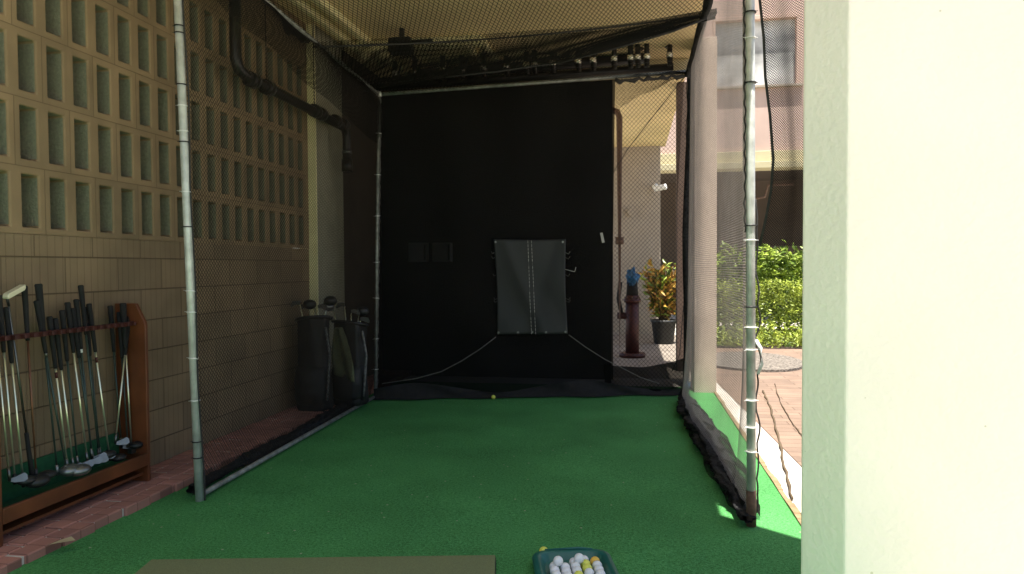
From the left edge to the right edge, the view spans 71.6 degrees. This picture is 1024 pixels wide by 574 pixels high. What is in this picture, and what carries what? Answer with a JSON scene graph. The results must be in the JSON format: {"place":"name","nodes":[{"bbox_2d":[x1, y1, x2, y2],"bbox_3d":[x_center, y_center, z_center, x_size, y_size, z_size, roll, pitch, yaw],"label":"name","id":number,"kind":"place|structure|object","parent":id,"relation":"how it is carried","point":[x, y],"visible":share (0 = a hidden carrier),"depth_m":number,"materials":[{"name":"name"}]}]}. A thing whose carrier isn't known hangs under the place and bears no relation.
{"place":"outdoors","nodes":[
{"label":"outdoors","id":0,"kind":"place"},
{"bbox_2d":[613,335,690,376],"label":"path","id":1,"kind":"structure","parent":0,"point":[648,352],"depth_m":10.98,"materials":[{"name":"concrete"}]},
{"bbox_2d":[615,108,623,340],"bbox_3d":[1.080,-0.719,9.941,0.958,3.552,0.120,0,2,9],"label":"downpipe","id":2,"kind":"object","parent":1,"relation":"on","point":[619,122],"visible":0.49,"depth_m":9.82,"materials":[{"name":"metal"}]},
{"bbox_2d":[616,267,644,357],"bbox_3d":[1.750,0.364,10.454,0.420,1.329,0.380,0,2,9],"label":"fire standpipe","id":3,"kind":"object","parent":1,"relation":"on","point":[633,323],"visible":0.88,"depth_m":10.37,"materials":[{"name":"brown metal"}]},
{"bbox_2d":[638,258,675,343],"bbox_3d":[2.573,0.220,12.172,0.964,1.507,0.732,-1,2,-18],"label":"potted croton","id":4,"kind":"object","parent":1,"relation":"on","point":[661,302],"visible":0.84,"depth_m":12.11,"materials":[{"name":"plant"}]},
{"bbox_2d":[676,82,690,365],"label":"brown pillar","id":5,"kind":"structure","parent":1,"relation":"on","point":[680,135],"depth_m":8.95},
{"bbox_2d":[660,0,803,320],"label":"pink building","id":6,"kind":"structure","parent":0,"point":[763,160],"depth_m":16.29,"materials":[{"name":"paint"}]},
{"bbox_2d":[713,13,802,89],"bbox_3d":[5.562,-5.343,16.179,1.999,1.634,0.230,0,2,9],"label":"window","id":7,"kind":"structure","parent":6,"relation":"in","point":[759,70],"depth_m":16.22,"materials":[{"name":"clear glass"}]},
{"bbox_2d":[669,312,801,511],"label":"ground","id":8,"kind":"structure","parent":0,"point":[769,450],"depth_m":4.90,"materials":[{"name":"concrete"}]},
{"bbox_2d":[0,0,309,469],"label":"block wall","id":9,"kind":"structure","parent":8,"relation":"on","point":[90,185],"depth_m":4.38,"materials":[{"name":"beige concrete"}]},
{"bbox_2d":[276,0,702,146],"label":"ceiling","id":10,"kind":"structure","parent":9,"relation":"on","point":[646,118],"depth_m":6.72,"materials":[{"name":"paint"}]},
{"bbox_2d":[229,0,352,171],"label":"drain pipe","id":11,"kind":"object","parent":10,"relation":"hanging from","point":[270,91],"visible":0.53,"depth_m":5.53,"materials":[{"name":"black metal"}]},
{"bbox_2d":[289,0,371,60],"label":"ceiling trunking","id":12,"kind":"object","parent":10,"relation":"attached to","point":[318,20],"visible":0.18,"depth_m":6.52,"materials":[{"name":"paint"}]},
{"bbox_2d":[311,0,402,72],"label":"ceiling trunking","id":13,"kind":"object","parent":10,"relation":"attached to","point":[344,22],"visible":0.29,"depth_m":6.49,"materials":[{"name":"paint"}]},
{"bbox_2d":[388,28,432,55],"bbox_3d":[-0.972,-2.371,6.836,0.420,0.239,0.160,0,2,9],"label":"floodlight","id":14,"kind":"object","parent":10,"relation":"attached to","point":[404,40],"visible":0.3,"depth_m":6.79,"materials":[{"name":"black plastic"}]},
{"bbox_2d":[357,34,481,53],"bbox_3d":[-0.937,-2.451,7.175,1.287,0.098,0.090,0,2,9],"label":"cross trunking","id":15,"kind":"object","parent":10,"relation":"attached to","point":[430,43],"visible":0.17,"depth_m":7.10,"materials":[{"name":"paint"}]},
{"bbox_2d":[362,43,673,90],"bbox_3d":[-0.023,-2.493,7.793,3.502,0.539,0.416,0,2,9],"label":"header pipe","id":16,"kind":"object","parent":10,"relation":"hanging from","point":[550,78],"visible":0.29,"depth_m":7.70,"materials":[{"name":"metal"}]},
{"bbox_2d":[557,58,688,80],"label":"ceiling beam","id":17,"kind":"structure","parent":10,"relation":"attached to","point":[675,63],"depth_m":7.89,"materials":[{"name":"metal"}]},
{"bbox_2d":[301,24,344,371],"bbox_3d":[-1.891,-0.668,7.084,0.175,3.650,0.657,0,2,9],"label":"pilaster","id":18,"kind":"object","parent":8,"relation":"on","point":[327,293],"visible":0.32,"depth_m":6.94,"materials":[{"name":"paint"}]},
{"bbox_2d":[342,51,378,375],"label":"side wall","id":19,"kind":"structure","parent":8,"relation":"on","point":[355,223],"depth_m":8.00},
{"bbox_2d":[380,71,612,364],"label":"back wall","id":20,"kind":"structure","parent":8,"relation":"on","point":[501,87],"depth_m":8.38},
{"bbox_2d":[613,146,659,334],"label":"column","id":21,"kind":"structure","parent":8,"relation":"on","point":[638,219],"depth_m":13.76,"materials":[{"name":"beige paint"}]},
{"bbox_2d":[614,207,622,216],"bbox_3d":[2.060,-1.453,13.777,0.180,0.180,0.030,0,2,9],"label":"wall plate","id":22,"kind":"object","parent":21,"relation":"attached to","point":[615,213],"depth_m":13.77,"materials":[{"name":"beige plastic"}]},
{"bbox_2d":[628,207,636,216],"bbox_3d":[2.326,-1.449,13.733,0.180,0.180,0.030,0,2,9],"label":"wall plate","id":23,"kind":"object","parent":21,"relation":"attached to","point":[630,211],"depth_m":13.72,"materials":[{"name":"beige plastic"}]},
{"bbox_2d":[652,184,666,191],"bbox_3d":[2.746,-1.882,13.466,0.218,0.156,0.453,-1,2,-25],"label":"security camera","id":24,"kind":"object","parent":21,"relation":"attached to","point":[661,186],"visible":0.84,"depth_m":13.34,"materials":[{"name":"white plastic"}]},
{"bbox_2d":[715,392,800,525],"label":"kerb","id":25,"kind":"structure","parent":8,"relation":"on","point":[794,510],"depth_m":4.15,"materials":[{"name":"beige concrete"}]},
{"bbox_2d":[801,0,1023,573],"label":"cream pillar","id":26,"kind":"structure","parent":8,"relation":"on","point":[913,318],"depth_m":2.15,"materials":[{"name":"paint"}]},
{"bbox_2d":[716,348,801,465],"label":"pavement","id":27,"kind":"structure","parent":0,"point":[788,386],"depth_m":7.00,"materials":[{"name":"stone"}]},
{"bbox_2d":[716,352,801,371],"bbox_3d":[3.275,1.023,9.850,1.426,0.029,1.900,0,2,9],"label":"ground cover plate","id":28,"kind":"object","parent":27,"relation":"on","point":[776,363],"visible":0.4,"depth_m":9.55,"materials":[{"name":"grey stone"}]},
{"bbox_2d":[762,390,793,500],"bbox_3d":[2.143,1.155,5.782,0.054,0.028,3.627,0,2,17],"label":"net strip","id":29,"kind":"object","parent":27,"relation":"on","point":[782,459],"visible":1,"depth_m":5.10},
{"bbox_2d":[774,383,801,434],"bbox_3d":[2.587,1.125,6.738,0.055,0.014,2.621,0,2,15],"label":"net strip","id":30,"kind":"object","parent":27,"relation":"on","point":[786,412],"visible":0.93,"depth_m":6.38,"materials":[{"name":"brown"}]},
{"bbox_2d":[718,328,801,348],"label":"soil","id":31,"kind":"structure","parent":0,"point":[776,347],"depth_m":11.53,"materials":[{"name":"brown soil"}]},
{"bbox_2d":[717,316,801,347],"bbox_3d":[5.230,0.728,11.650,4.063,0.670,1.040,0,2,9],"label":"ground cover","id":32,"kind":"object","parent":31,"relation":"on","point":[775,338],"visible":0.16,"depth_m":11.61,"materials":[{"name":"green plant"}]},
{"bbox_2d":[717,239,802,332],"bbox_3d":[5.650,-0.015,13.989,4.515,1.889,1.486,0,2,9],"label":"tall shrub","id":33,"kind":"object","parent":31,"relation":"on","point":[778,265],"visible":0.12,"depth_m":13.60,"materials":[{"name":"green plant"}]},
{"bbox_2d":[717,278,802,336],"bbox_3d":[5.356,0.371,12.674,4.540,1.194,1.005,0,2,9],"label":"clipped hedge","id":34,"kind":"object","parent":31,"relation":"on","point":[779,295],"visible":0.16,"depth_m":12.50,"materials":[{"name":"green plant"}]},
{"bbox_2d":[758,0,803,245],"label":"net curtain","id":35,"kind":"object","parent":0,"point":[772,185],"visible":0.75,"depth_m":2.84,"materials":[{"name":"black fabric"}]},
{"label":"slab","id":36,"kind":"structure","parent":0,"visible":0},
{"bbox_2d":[0,374,373,573],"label":"brick path","id":37,"kind":"structure","parent":36,"relation":"on","point":[133,496],"depth_m":3.84,"materials":[{"name":"red brick"}]},
{"bbox_2d":[49,536,74,544],"bbox_3d":[-2.062,1.164,3.252,0.053,0.012,0.100,1,2,43],"label":"dry leaf","id":38,"kind":"object","parent":37,"relation":"on","point":[71,538],"visible":1,"depth_m":3.27,"materials":[{"name":"beige plant"}]},
{"bbox_2d":[0,303,150,546],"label":"club rack","id":39,"kind":"object","parent":37,"relation":"on","point":[20,506],"visible":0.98,"depth_m":3.93,"materials":[{"name":"brown wood"}]},
{"bbox_2d":[0,370,27,481],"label":"golf club","id":40,"kind":"object","parent":39,"relation":"in","point":[22,477],"visible":1,"depth_m":3.35,"materials":[{"name":"metal"}]},
{"bbox_2d":[0,295,35,485],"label":"golf club","id":41,"kind":"object","parent":39,"relation":"in","point":[31,479],"visible":0.92,"depth_m":3.36,"materials":[{"name":"metal"}]},
{"bbox_2d":[3,285,34,474],"bbox_3d":[-2.366,0.479,3.420,0.034,0.981,0.146,0,2,9],"label":"golf club","id":42,"kind":"object","parent":39,"relation":"in","point":[11,293],"visible":0.97,"depth_m":3.42,"materials":[{"name":"silver metal"}]},
{"bbox_2d":[3,307,50,487],"bbox_3d":[-2.336,0.536,3.438,0.101,0.890,0.173,0,2,24],"label":"golf club","id":43,"kind":"object","parent":39,"relation":"in","point":[41,480],"visible":0.84,"depth_m":3.40,"materials":[{"name":"metal"}]},
{"bbox_2d":[21,286,56,478],"bbox_3d":[-2.335,0.476,3.515,0.078,0.968,0.128,1,2,33],"label":"golf club","id":44,"kind":"object","parent":39,"relation":"in","point":[49,473],"visible":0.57,"depth_m":3.49,"materials":[{"name":"silver metal"}]},
{"bbox_2d":[34,284,77,476],"bbox_3d":[-2.307,0.480,3.631,0.101,0.999,0.194,0,2,23],"label":"golf club","id":45,"kind":"object","parent":39,"relation":"in","point":[68,470],"visible":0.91,"depth_m":3.61,"materials":[{"name":"silver metal"}]},
{"bbox_2d":[33,300,91,476],"bbox_3d":[-2.287,0.524,3.635,0.102,0.924,0.243,1,2,28],"label":"golf club","id":46,"kind":"object","parent":39,"relation":"in","point":[82,469],"visible":0.96,"depth_m":3.60,"materials":[{"name":"silver metal"}]},
{"bbox_2d":[46,316,81,464],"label":"golf club","id":47,"kind":"object","parent":39,"relation":"in","point":[49,319],"visible":0.83,"depth_m":3.65,"materials":[{"name":"metal"}]},
{"bbox_2d":[53,318,88,464],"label":"golf club","id":48,"kind":"object","parent":39,"relation":"in","point":[57,341],"visible":0.84,"depth_m":3.68,"materials":[{"name":"metal"}]},
{"bbox_2d":[59,310,93,466],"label":"golf club","id":49,"kind":"object","parent":39,"relation":"in","point":[62,313],"visible":0.86,"depth_m":3.73,"materials":[{"name":"silver metal"}]},
{"bbox_2d":[64,302,102,463],"bbox_3d":[-2.300,0.521,3.810,0.038,0.886,0.169,1,2,36],"label":"golf club","id":50,"kind":"object","parent":39,"relation":"in","point":[97,459],"visible":0.9,"depth_m":3.78,"materials":[{"name":"metal"}]},
{"bbox_2d":[73,299,106,459],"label":"golf club","id":51,"kind":"object","parent":39,"relation":"in","point":[76,302],"visible":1,"depth_m":3.82,"materials":[{"name":"silver metal"}]},
{"bbox_2d":[71,308,108,462],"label":"golf club","id":52,"kind":"object","parent":39,"relation":"in","point":[76,334],"visible":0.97,"depth_m":3.80,"materials":[{"name":"silver metal"}]},
{"bbox_2d":[78,285,115,457],"bbox_3d":[-2.271,0.471,3.905,0.076,0.969,0.181,0,2,22],"label":"golf club","id":53,"kind":"object","parent":39,"relation":"in","point":[111,453],"visible":0.89,"depth_m":3.87,"materials":[{"name":"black metal"}]},
{"bbox_2d":[86,307,114,458],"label":"golf club","id":54,"kind":"object","parent":39,"relation":"in","point":[89,344],"visible":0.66,"depth_m":3.91,"materials":[{"name":"silver metal"}]},
{"bbox_2d":[86,303,126,461],"bbox_3d":[-2.260,0.540,3.976,0.076,0.906,0.205,0,2,20],"label":"golf club","id":55,"kind":"object","parent":39,"relation":"in","point":[118,457],"visible":0.88,"depth_m":3.93,"materials":[{"name":"metal"}]},
{"bbox_2d":[107,305,129,448],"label":"golf club","id":56,"kind":"object","parent":39,"relation":"in","point":[111,319],"visible":0.84,"depth_m":4.12,"materials":[{"name":"silver metal"}]},
{"bbox_2d":[114,316,129,444],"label":"golf club","id":57,"kind":"object","parent":39,"relation":"in","point":[124,441],"visible":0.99,"depth_m":4.09,"materials":[{"name":"metal"}]},
{"bbox_2d":[119,303,135,453],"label":"golf club","id":58,"kind":"object","parent":39,"relation":"in","point":[123,311],"visible":0.88,"depth_m":4.15,"materials":[{"name":"metal"}]},
{"bbox_2d":[116,312,142,448],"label":"golf club","id":59,"kind":"object","parent":39,"relation":"in","point":[135,444],"visible":0.95,"depth_m":4.15,"materials":[{"name":"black metal"}]},
{"bbox_2d":[294,315,333,411],"bbox_3d":[-1.752,0.663,6.289,0.336,0.844,0.327,0,2,-5],"label":"golf bag","id":60,"kind":"object","parent":37,"relation":"on","point":[316,353],"visible":0.66,"depth_m":6.19,"materials":[{"name":"black fabric"}]},
{"bbox_2d":[291,301,302,315],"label":"golf club","id":61,"kind":"object","parent":60,"relation":"in","point":[296,304],"visible":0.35,"depth_m":6.28,"materials":[{"name":"metal"}]},
{"bbox_2d":[303,299,315,314],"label":"golf club","id":62,"kind":"object","parent":60,"relation":"in","point":[310,304],"visible":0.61,"depth_m":6.27,"materials":[{"name":"metal"}]},
{"bbox_2d":[317,304,327,313],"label":"golf club","id":63,"kind":"object","parent":60,"relation":"in","point":[322,308],"visible":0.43,"depth_m":6.22,"materials":[{"name":"metal"}]},
{"bbox_2d":[324,296,336,313],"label":"golf club","id":64,"kind":"object","parent":60,"relation":"in","point":[333,301],"visible":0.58,"depth_m":6.27,"materials":[{"name":"metal"}]},
{"bbox_2d":[331,320,368,405],"bbox_3d":[-1.478,0.684,6.528,0.377,0.784,0.336,0,2,9],"label":"golf bag","id":65,"kind":"object","parent":37,"relation":"on","point":[359,394],"visible":0.54,"depth_m":6.43,"materials":[{"name":"black fabric"}]},
{"bbox_2d":[323,303,335,319],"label":"golf club","id":66,"kind":"object","parent":65,"relation":"in","point":[328,307],"visible":0.25,"depth_m":6.48,"materials":[{"name":"metal"}]},
{"bbox_2d":[336,302,345,319],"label":"golf club","id":67,"kind":"object","parent":65,"relation":"in","point":[340,305],"visible":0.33,"depth_m":6.54,"materials":[{"name":"metal"}]},
{"bbox_2d":[332,327,354,381],"bbox_3d":[-1.507,0.606,6.358,0.214,0.491,0.046,0,2,9],"label":"towel","id":68,"kind":"object","parent":65,"relation":"hanging from","point":[344,366],"visible":0.52,"depth_m":6.35,"materials":[{"name":"black fabric"}]},
{"bbox_2d":[351,309,359,320],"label":"golf club","id":69,"kind":"object","parent":65,"relation":"in","point":[358,312],"visible":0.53,"depth_m":6.46,"materials":[{"name":"metal"}]},
{"bbox_2d":[357,306,368,321],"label":"golf club","id":70,"kind":"object","parent":65,"relation":"in","point":[363,310],"visible":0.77,"depth_m":6.54,"materials":[{"name":"metal"}]},
{"bbox_2d":[360,317,369,322],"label":"golf club","id":71,"kind":"object","parent":65,"relation":"in","point":[366,319],"visible":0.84,"depth_m":6.45,"materials":[{"name":"metal"}]},
{"bbox_2d":[7,391,800,573],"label":"turf","id":72,"kind":"structure","parent":36,"relation":"on","point":[627,483],"depth_m":3.95,"materials":[{"name":"green carpet"}]},
{"bbox_2d":[135,555,495,573],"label":"hitting mat","id":73,"kind":"object","parent":72,"relation":"on","point":[472,564],"visible":1,"depth_m":3.03,"materials":[{"name":"brown plastic"}]},
{"bbox_2d":[172,0,763,526],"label":"golf cage","id":74,"kind":"object","parent":72,"relation":"on","point":[466,176],"visible":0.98,"depth_m":6.66,"materials":[{"name":"fabric"}]},
{"bbox_2d":[382,337,495,383],"bbox_3d":[-0.709,0.718,6.947,1.118,0.445,0.045,-1,2,-6],"label":"guy rope","id":75,"kind":"object","parent":74,"relation":"attached to","point":[440,371],"visible":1,"depth_m":6.93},
{"bbox_2d":[491,239,575,333],"bbox_3d":[0.211,-0.003,6.947,0.837,0.942,0.043,0,2,9],"label":"target sheet","id":76,"kind":"object","parent":74,"relation":"hanging from","point":[530,283],"visible":1,"depth_m":6.95,"materials":[{"name":"grey fabric"}]},
{"bbox_2d":[569,335,658,383],"bbox_3d":[1.013,0.718,7.011,0.948,0.522,0.016,-1,2,-13],"label":"guy rope","id":77,"kind":"object","parent":74,"relation":"attached to","point":[611,362],"visible":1,"depth_m":7.00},
{"bbox_2d":[532,547,618,573],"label":"ball tray","id":78,"kind":"object","parent":72,"relation":"on","point":[542,560],"visible":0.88,"depth_m":3.10,"materials":[{"name":"green plastic"}]},
{"bbox_2d":[550,566,559,573],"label":"golf ball","id":79,"kind":"object","parent":78,"relation":"in","point":[553,568],"visible":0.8,"depth_m":2.94,"materials":[{"name":"white plastic"}]},
{"bbox_2d":[560,562,569,569],"bbox_3d":[0.223,1.180,2.985,0.043,0.043,0.043,0,2,9],"label":"golf ball","id":80,"kind":"object","parent":78,"relation":"in","point":[563,565],"visible":0.62,"depth_m":2.98,"materials":[{"name":"white plastic"}]},
{"bbox_2d":[561,567,571,573],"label":"golf ball","id":81,"kind":"object","parent":78,"relation":"in","point":[564,570],"visible":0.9,"depth_m":2.93,"materials":[{"name":"white plastic"}]},
{"bbox_2d":[569,557,574,565],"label":"golf ball","id":82,"kind":"object","parent":78,"relation":"in","point":[571,560],"visible":0.4,"depth_m":3.02,"materials":[{"name":"white plastic"}]},
{"bbox_2d":[571,562,580,569],"bbox_3d":[0.268,1.179,2.993,0.043,0.043,0.043,0,2,9],"label":"golf ball","id":83,"kind":"object","parent":78,"relation":"in","point":[573,564],"visible":0.58,"depth_m":2.98,"materials":[{"name":"white plastic"}]},
{"bbox_2d":[572,566,581,573],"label":"golf ball","id":84,"kind":"object","parent":78,"relation":"in","point":[575,569],"visible":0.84,"depth_m":2.94,"materials":[{"name":"white plastic"}]},
{"bbox_2d":[574,553,583,563],"bbox_3d":[0.284,1.149,3.007,0.043,0.043,0.043,0,2,9],"label":"golf ball","id":85,"kind":"object","parent":78,"relation":"in","point":[579,558],"visible":1,"depth_m":2.99,"materials":[{"name":"white plastic"}]},
{"bbox_2d":[581,559,590,566],"bbox_3d":[0.313,1.179,3.016,0.043,0.043,0.043,0,2,9],"label":"golf ball","id":86,"kind":"object","parent":78,"relation":"in","point":[585,561],"visible":0.59,"depth_m":3.00,"materials":[{"name":"yellow plastic"}]},
{"bbox_2d":[582,563,591,571],"bbox_3d":[0.315,1.180,2.973,0.043,0.043,0.043,0,2,9],"label":"golf ball","id":87,"kind":"object","parent":78,"relation":"in","point":[586,566],"visible":0.66,"depth_m":2.96,"materials":[{"name":"yellow plastic"}]},
{"bbox_2d":[584,568,593,573],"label":"golf ball","id":88,"kind":"object","parent":78,"relation":"in","point":[588,571],"visible":1,"depth_m":2.92,"materials":[{"name":"white plastic"}]},
{"bbox_2d":[590,556,599,564],"bbox_3d":[0.356,1.177,3.045,0.043,0.043,0.043,0,2,9],"label":"golf ball","id":89,"kind":"object","parent":78,"relation":"in","point":[593,559],"visible":0.66,"depth_m":3.04,"materials":[{"name":"plastic"}]},
{"bbox_2d":[592,560,601,568],"bbox_3d":[0.360,1.179,3.003,0.043,0.043,0.043,0,2,9],"label":"golf ball","id":90,"kind":"object","parent":78,"relation":"in","point":[595,563],"visible":0.59,"depth_m":2.99,"materials":[{"name":"white plastic"}]},
{"bbox_2d":[594,565,603,572],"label":"golf ball","id":91,"kind":"object","parent":78,"relation":"in","point":[597,567],"visible":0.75,"depth_m":2.95,"materials":[{"name":"white plastic"}]},
{"bbox_2d":[595,569,605,573],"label":"golf ball","id":92,"kind":"object","parent":78,"relation":"in","point":[600,571],"visible":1,"depth_m":2.91,"materials":[{"name":"white plastic"}]},
{"bbox_2d":[691,37,716,392],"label":"tan pillar","id":93,"kind":"structure","parent":36,"relation":"on","point":[708,128],"depth_m":7.21,"materials":[{"name":"paint"}]},
{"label":"golf ball","id":94,"kind":"object","parent":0,"visible":0},
{"bbox_2d":[553,556,562,566],"bbox_3d":[0.194,1.150,2.981,0.043,0.043,0.043,0,2,9],"label":"golf ball","id":95,"kind":"object","parent":94,"relation":"on","point":[558,561],"visible":1,"depth_m":2.97,"materials":[{"name":"white plastic"}]}
]}

